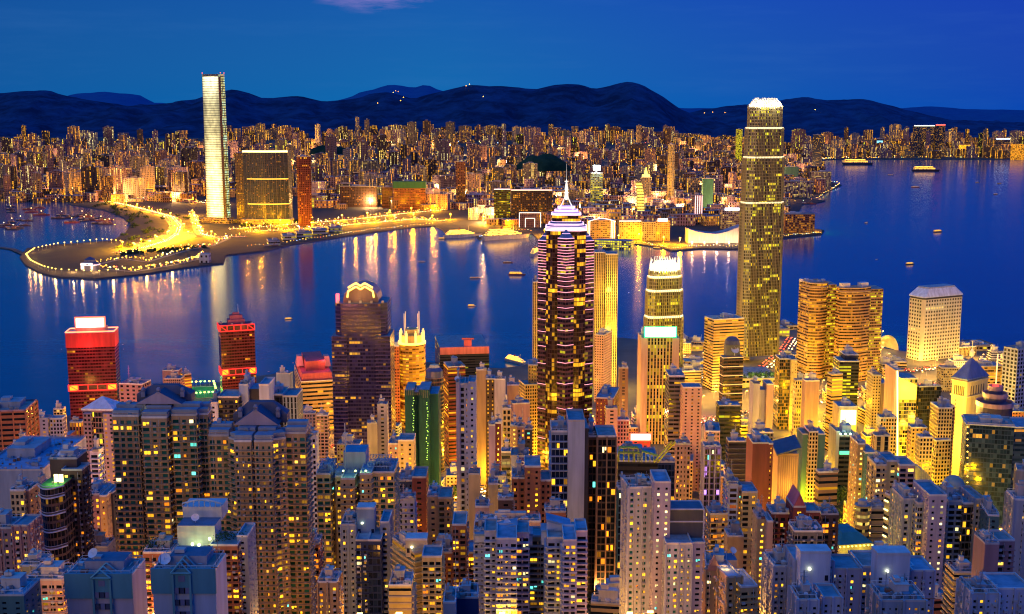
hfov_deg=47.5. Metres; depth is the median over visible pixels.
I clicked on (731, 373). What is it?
tower block
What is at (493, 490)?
tower block
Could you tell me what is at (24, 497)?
apartment tower
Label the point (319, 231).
shed
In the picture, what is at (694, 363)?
infill building
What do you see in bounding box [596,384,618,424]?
tower block
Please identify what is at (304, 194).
apartment tower
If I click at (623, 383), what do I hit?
tower block
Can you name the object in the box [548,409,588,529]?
tower block
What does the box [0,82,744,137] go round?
hills
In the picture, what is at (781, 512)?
apartment tower
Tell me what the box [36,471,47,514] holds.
tower block
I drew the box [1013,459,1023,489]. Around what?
tower block
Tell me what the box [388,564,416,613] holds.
apartment block
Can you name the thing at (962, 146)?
waterfront block
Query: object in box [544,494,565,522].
tower block
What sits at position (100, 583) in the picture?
window
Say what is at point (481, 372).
tower block
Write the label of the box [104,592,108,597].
window
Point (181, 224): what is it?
road
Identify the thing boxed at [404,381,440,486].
wrapped tower
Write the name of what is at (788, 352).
waterfront block
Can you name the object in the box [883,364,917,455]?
tower block
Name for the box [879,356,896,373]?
infill building
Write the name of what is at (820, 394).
road
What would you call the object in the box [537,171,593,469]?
skyscraper
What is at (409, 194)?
waterfront block
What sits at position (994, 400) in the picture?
office tower
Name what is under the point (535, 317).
tower block
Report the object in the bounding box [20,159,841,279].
land
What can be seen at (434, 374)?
office tower
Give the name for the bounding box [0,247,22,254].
breakwater
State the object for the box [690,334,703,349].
infill building
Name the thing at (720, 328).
tower block
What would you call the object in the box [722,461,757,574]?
apartment tower
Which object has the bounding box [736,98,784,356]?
skyscraper
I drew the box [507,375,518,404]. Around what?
tower block
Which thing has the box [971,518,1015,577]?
apartment tower
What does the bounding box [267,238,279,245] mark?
shed
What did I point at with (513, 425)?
tower block
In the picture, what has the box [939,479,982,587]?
apartment tower
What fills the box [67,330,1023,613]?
ground
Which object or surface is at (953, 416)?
tower block
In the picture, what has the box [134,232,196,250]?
plaza
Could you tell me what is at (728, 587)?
apartment block
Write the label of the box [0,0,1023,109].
sky
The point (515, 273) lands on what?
ferry
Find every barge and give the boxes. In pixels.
[0,219,14,225]
[5,220,23,228]
[33,208,49,214]
[50,212,64,218]
[64,216,79,222]
[77,214,94,219]
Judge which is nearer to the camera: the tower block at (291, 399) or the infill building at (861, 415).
the tower block at (291, 399)
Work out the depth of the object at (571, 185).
4933.74 m
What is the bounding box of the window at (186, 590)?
[184,588,188,593]
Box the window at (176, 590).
[174,588,179,593]
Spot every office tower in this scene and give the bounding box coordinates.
[65,316,120,419]
[81,396,118,483]
[213,312,256,391]
[331,280,395,462]
[394,311,425,428]
[425,364,444,472]
[590,165,602,203]
[635,181,643,210]
[641,168,650,196]
[690,193,702,213]
[735,128,742,160]
[796,278,836,378]
[833,282,882,381]
[873,138,883,146]
[906,284,962,360]
[912,125,934,155]
[933,124,944,150]
[950,341,989,475]
[976,354,1013,416]
[994,138,1009,145]
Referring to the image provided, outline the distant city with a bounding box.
[0,124,1018,225]
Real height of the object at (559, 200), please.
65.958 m
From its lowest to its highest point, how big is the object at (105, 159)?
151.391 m
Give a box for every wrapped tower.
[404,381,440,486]
[702,177,713,206]
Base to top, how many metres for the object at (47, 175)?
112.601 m
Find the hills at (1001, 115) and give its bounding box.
[68,85,1023,122]
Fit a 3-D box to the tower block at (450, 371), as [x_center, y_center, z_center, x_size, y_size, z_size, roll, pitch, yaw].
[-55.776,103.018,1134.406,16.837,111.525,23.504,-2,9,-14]
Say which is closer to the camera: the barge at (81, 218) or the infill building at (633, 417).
the infill building at (633, 417)
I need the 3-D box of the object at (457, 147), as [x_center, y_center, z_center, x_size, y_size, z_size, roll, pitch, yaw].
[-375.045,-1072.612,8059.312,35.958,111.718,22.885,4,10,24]
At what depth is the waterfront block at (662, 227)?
3253.46 m
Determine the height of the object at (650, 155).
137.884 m
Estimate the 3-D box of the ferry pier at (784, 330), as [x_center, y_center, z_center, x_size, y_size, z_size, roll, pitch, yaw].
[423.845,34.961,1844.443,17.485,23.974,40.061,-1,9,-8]
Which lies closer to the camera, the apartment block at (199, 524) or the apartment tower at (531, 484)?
the apartment block at (199, 524)
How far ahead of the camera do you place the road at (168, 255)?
2902.62 m
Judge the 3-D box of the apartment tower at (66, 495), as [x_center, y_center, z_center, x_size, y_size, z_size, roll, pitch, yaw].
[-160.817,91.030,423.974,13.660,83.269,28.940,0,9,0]
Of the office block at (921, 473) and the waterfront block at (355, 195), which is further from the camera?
the waterfront block at (355, 195)
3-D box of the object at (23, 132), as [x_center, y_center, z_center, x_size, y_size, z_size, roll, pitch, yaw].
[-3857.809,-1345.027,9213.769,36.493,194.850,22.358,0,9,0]
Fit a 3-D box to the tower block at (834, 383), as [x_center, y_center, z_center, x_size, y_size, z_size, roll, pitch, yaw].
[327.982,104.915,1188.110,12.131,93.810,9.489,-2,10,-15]
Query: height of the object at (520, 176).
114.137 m
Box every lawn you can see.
[29,246,127,269]
[104,251,198,270]
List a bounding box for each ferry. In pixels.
[508,271,524,274]
[842,157,872,164]
[912,164,939,171]
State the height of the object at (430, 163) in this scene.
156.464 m
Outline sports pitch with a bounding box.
[192,380,216,398]
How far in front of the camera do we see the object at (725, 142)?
10040.22 m
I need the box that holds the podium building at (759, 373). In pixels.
[742,367,774,387]
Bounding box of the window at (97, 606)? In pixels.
[95,604,100,609]
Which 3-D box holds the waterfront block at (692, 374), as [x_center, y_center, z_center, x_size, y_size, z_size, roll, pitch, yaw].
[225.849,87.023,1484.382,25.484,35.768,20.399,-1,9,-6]
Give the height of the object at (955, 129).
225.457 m
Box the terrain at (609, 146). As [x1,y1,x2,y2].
[4,134,1009,170]
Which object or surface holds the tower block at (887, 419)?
on the ground at (627, 350)
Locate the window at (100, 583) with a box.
[98,581,104,585]
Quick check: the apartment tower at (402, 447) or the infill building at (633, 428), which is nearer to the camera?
the apartment tower at (402, 447)
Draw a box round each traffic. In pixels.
[101,200,444,252]
[330,336,977,495]
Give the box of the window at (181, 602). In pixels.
[179,600,184,605]
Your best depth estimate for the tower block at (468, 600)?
277.12 m
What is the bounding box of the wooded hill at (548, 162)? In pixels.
[516,153,571,170]
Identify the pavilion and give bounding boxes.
[80,257,99,270]
[881,335,897,350]
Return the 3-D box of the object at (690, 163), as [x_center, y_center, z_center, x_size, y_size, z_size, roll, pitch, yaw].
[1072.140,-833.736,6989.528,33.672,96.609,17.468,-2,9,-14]
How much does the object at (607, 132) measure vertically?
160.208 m
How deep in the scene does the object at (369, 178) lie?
5267.57 m
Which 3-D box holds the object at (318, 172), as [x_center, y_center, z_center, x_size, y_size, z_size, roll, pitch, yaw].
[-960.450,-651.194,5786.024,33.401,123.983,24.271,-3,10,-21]
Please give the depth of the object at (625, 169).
5968.92 m
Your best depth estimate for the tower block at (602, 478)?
600.25 m
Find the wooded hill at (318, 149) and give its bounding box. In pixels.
[303,145,353,153]
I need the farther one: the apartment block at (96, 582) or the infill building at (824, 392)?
the infill building at (824, 392)
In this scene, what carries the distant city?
on the land
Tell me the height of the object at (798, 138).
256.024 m
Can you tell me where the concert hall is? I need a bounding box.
[685,224,738,243]
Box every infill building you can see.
[337,432,362,467]
[396,422,401,435]
[432,533,451,544]
[441,477,444,486]
[446,462,456,500]
[591,583,618,613]
[595,575,619,594]
[629,416,637,432]
[631,405,636,423]
[683,338,690,353]
[689,454,693,498]
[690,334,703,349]
[690,358,702,376]
[699,459,724,495]
[720,465,724,505]
[741,415,748,438]
[822,383,826,400]
[822,413,825,431]
[843,501,846,523]
[857,402,865,424]
[860,380,866,400]
[860,424,874,445]
[871,536,887,549]
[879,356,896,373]
[933,581,943,613]
[948,353,967,367]
[986,344,1002,360]
[996,353,1002,364]
[1012,403,1023,416]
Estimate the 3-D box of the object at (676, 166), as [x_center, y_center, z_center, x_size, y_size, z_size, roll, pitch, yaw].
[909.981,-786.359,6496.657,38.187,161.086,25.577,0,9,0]
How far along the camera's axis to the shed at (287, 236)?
3263.75 m
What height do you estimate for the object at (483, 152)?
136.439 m
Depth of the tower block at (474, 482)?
562.20 m
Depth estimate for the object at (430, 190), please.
4598.64 m
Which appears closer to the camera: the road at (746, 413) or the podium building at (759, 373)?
the road at (746, 413)
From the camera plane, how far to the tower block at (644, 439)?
872.73 m
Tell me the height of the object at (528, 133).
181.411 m
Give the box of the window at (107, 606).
[105,604,109,609]
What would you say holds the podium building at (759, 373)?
on the ground at (627, 350)
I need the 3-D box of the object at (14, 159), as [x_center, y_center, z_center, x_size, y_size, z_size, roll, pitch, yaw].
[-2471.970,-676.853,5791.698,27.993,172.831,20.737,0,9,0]
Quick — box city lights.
[32,84,978,270]
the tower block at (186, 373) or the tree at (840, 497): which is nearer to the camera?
the tree at (840, 497)
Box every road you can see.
[99,201,183,252]
[100,238,230,263]
[100,257,198,271]
[188,213,244,237]
[233,210,440,228]
[245,219,442,231]
[701,379,933,396]
[701,395,859,423]
[757,338,796,368]
[904,366,936,371]
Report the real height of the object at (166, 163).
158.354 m
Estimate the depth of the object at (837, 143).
10079.79 m
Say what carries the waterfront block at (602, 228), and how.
on the land
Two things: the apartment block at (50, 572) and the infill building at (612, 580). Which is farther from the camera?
the infill building at (612, 580)
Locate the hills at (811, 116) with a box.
[691,97,1023,141]
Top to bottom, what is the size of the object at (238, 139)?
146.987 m
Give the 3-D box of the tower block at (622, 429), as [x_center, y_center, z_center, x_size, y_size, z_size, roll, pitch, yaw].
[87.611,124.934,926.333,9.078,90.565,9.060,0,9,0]
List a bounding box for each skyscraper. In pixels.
[200,72,236,223]
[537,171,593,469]
[643,256,683,366]
[667,143,674,197]
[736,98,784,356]
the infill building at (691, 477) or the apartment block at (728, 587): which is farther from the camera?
the infill building at (691, 477)
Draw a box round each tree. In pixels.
[587,589,598,613]
[836,505,842,519]
[837,485,846,504]
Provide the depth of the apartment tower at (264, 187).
3751.67 m
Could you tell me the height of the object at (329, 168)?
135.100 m
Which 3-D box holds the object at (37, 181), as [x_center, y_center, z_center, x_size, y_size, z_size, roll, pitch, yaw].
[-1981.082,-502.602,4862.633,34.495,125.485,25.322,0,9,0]
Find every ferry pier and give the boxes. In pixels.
[595,238,633,249]
[685,337,702,350]
[779,319,796,329]
[779,324,789,335]
[961,339,994,350]
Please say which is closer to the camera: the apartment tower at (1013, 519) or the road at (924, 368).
the apartment tower at (1013, 519)
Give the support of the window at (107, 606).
in the apartment block at (96, 582)
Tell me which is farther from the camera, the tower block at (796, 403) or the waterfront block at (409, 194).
the waterfront block at (409, 194)
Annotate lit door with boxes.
[54,474,58,481]
[59,474,63,481]
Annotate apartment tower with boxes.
[10,465,39,515]
[37,439,95,564]
[91,478,118,551]
[111,383,213,557]
[208,400,316,613]
[209,388,242,426]
[235,150,293,224]
[296,155,311,225]
[309,415,319,533]
[316,423,400,570]
[340,502,393,613]
[388,430,415,472]
[427,480,453,544]
[441,511,473,585]
[454,366,476,520]
[456,160,465,202]
[512,455,550,522]
[619,469,704,613]
[704,500,727,552]
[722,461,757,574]
[750,498,772,613]
[766,485,820,550]
[812,134,822,165]
[887,480,946,587]
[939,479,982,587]
[940,554,971,613]
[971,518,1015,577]
[1002,480,1023,579]
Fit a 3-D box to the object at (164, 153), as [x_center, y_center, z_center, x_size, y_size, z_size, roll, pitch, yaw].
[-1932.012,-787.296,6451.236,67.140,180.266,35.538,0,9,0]
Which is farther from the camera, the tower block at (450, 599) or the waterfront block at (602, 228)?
the waterfront block at (602, 228)
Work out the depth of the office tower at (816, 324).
1519.21 m
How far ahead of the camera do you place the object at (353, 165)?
6058.79 m
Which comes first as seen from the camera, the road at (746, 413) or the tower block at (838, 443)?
the tower block at (838, 443)
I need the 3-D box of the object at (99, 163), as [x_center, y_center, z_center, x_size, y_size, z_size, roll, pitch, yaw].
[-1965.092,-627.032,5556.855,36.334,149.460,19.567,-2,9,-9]
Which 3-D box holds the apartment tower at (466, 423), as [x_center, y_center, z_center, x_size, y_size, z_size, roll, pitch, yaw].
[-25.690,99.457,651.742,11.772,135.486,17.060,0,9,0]
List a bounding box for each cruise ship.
[443,226,480,237]
[481,224,528,240]
[504,354,527,365]
[530,246,537,256]
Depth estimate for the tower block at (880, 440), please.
826.52 m
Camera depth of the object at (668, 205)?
4152.47 m
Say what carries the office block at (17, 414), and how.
on the ground at (627, 350)
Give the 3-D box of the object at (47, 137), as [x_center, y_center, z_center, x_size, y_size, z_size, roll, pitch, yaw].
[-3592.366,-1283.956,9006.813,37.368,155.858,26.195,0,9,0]
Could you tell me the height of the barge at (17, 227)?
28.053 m
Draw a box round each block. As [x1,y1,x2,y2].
[0,395,39,451]
[0,508,44,577]
[0,569,41,613]
[13,429,25,443]
[19,545,53,574]
[27,557,72,613]
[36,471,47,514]
[39,409,66,435]
[53,400,66,424]
[64,548,147,613]
[67,430,75,435]
[69,416,83,435]
[90,435,105,481]
[94,530,115,551]
[119,366,150,401]
[143,498,258,613]
[150,539,227,613]
[162,363,181,382]
[164,369,184,385]
[180,366,191,388]
[199,253,210,262]
[239,369,275,405]
[274,381,302,426]
[276,365,292,387]
[294,351,333,429]
[303,404,316,429]
[313,527,324,613]
[316,407,329,464]
[317,564,343,613]
[340,184,377,206]
[367,414,377,460]
[377,394,388,457]
[382,185,392,207]
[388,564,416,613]
[390,531,445,613]
[393,180,426,209]
[399,462,428,531]
[399,486,417,532]
[435,334,488,376]
[443,579,462,613]
[444,356,464,466]
[457,573,482,613]
[469,458,480,539]
[473,510,587,613]
[475,491,489,515]
[475,509,540,525]
[476,362,486,484]
[486,368,494,497]
[488,412,496,476]
[488,463,497,513]
[490,460,507,491]
[494,186,509,217]
[494,370,505,446]
[495,406,501,470]
[497,476,513,510]
[501,438,510,491]
[503,398,510,446]
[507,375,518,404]
[510,393,529,424]
[510,413,516,446]
[511,188,551,218]
[511,436,528,491]
[516,407,525,446]
[519,212,540,227]
[519,357,537,454]
[525,418,532,454]
[532,274,537,358]
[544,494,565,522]
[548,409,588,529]
[587,218,615,238]
[587,414,616,599]
[592,244,617,386]
[594,328,611,401]
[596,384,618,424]
[605,395,617,434]
[615,471,625,576]
[617,408,628,446]
[617,433,675,481]
[618,218,640,238]
[618,361,627,416]
[629,433,651,446]
[636,327,679,443]
[641,219,655,240]
[654,218,669,240]
[658,449,674,499]
[664,363,701,490]
[674,429,690,499]
[679,363,700,384]
[683,355,702,363]
[699,432,721,537]
[701,544,758,613]
[703,312,743,391]
[704,420,719,442]
[716,394,740,461]
[718,336,743,436]
[720,207,738,228]
[723,516,743,568]
[724,424,745,481]
[745,430,772,511]
[748,375,773,433]
[751,420,772,440]
[760,538,935,613]
[771,435,800,503]
[773,348,797,430]
[779,350,795,357]
[783,211,814,232]
[784,165,798,176]
[784,180,812,197]
[786,514,823,543]
[787,570,843,613]
[791,372,803,436]
[796,420,824,501]
[800,372,819,426]
[811,170,831,191]
[814,449,838,507]
[817,497,838,553]
[825,367,842,450]
[827,418,854,504]
[832,397,856,431]
[833,345,858,404]
[846,432,874,526]
[853,498,869,538]
[864,367,884,431]
[864,450,914,504]
[865,572,935,613]
[867,495,883,543]
[871,423,890,451]
[876,409,896,454]
[882,364,903,378]
[882,480,897,542]
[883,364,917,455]
[890,355,906,367]
[906,418,926,462]
[914,430,932,477]
[914,464,932,481]
[915,379,940,431]
[929,396,952,484]
[936,360,957,391]
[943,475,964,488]
[944,398,954,474]
[954,570,1023,613]
[959,145,970,148]
[959,341,976,355]
[959,413,1023,523]
[977,359,1001,389]
[979,494,998,529]
[1001,340,1023,407]
[1010,144,1023,159]
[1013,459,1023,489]
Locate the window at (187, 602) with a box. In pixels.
[185,600,189,605]
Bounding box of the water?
[0,160,1023,415]
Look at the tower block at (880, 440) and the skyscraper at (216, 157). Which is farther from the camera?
the skyscraper at (216, 157)
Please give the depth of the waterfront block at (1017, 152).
9700.86 m
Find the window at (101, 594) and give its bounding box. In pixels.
[99,592,103,597]
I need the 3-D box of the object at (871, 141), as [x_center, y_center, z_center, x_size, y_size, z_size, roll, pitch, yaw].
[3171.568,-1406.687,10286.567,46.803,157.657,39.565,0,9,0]
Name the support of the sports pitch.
on the ground at (627, 350)
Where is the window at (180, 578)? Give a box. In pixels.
[178,576,184,581]
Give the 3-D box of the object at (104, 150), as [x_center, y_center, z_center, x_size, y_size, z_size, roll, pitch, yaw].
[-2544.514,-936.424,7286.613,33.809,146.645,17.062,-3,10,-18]
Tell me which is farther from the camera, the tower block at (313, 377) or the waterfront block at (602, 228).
the waterfront block at (602, 228)
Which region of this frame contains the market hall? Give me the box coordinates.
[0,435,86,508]
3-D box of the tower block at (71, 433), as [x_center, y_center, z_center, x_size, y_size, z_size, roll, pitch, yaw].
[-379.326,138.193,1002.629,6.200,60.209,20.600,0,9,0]
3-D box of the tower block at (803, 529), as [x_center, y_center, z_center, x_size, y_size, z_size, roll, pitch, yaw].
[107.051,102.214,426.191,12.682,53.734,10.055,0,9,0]
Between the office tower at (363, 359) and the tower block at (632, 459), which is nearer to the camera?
the tower block at (632, 459)
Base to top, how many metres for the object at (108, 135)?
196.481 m
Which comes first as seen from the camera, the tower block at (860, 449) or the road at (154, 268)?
the tower block at (860, 449)
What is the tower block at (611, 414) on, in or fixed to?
on the ground at (627, 350)
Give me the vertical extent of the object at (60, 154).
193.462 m
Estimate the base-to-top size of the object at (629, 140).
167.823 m
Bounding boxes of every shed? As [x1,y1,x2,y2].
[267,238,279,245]
[281,232,295,240]
[294,229,311,237]
[311,227,327,234]
[326,224,342,231]
[837,523,872,553]
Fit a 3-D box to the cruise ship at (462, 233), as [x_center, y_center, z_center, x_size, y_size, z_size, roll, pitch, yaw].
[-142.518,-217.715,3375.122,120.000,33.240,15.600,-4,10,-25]
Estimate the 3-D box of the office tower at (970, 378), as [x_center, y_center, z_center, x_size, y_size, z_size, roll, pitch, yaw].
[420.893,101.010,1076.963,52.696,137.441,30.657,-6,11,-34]
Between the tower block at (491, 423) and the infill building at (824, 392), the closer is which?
the tower block at (491, 423)
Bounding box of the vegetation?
[92,199,316,254]
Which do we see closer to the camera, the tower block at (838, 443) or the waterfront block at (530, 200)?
the tower block at (838, 443)
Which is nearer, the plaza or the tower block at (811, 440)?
the tower block at (811, 440)
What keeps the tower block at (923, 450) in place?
on the ground at (627, 350)
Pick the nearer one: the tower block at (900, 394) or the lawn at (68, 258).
the tower block at (900, 394)
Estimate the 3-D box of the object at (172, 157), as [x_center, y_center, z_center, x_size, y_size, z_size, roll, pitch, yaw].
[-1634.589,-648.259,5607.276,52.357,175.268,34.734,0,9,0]
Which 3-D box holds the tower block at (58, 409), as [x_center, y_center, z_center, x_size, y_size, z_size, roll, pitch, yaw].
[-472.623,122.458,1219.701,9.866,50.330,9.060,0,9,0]
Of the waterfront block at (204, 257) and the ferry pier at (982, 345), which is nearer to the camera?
the ferry pier at (982, 345)

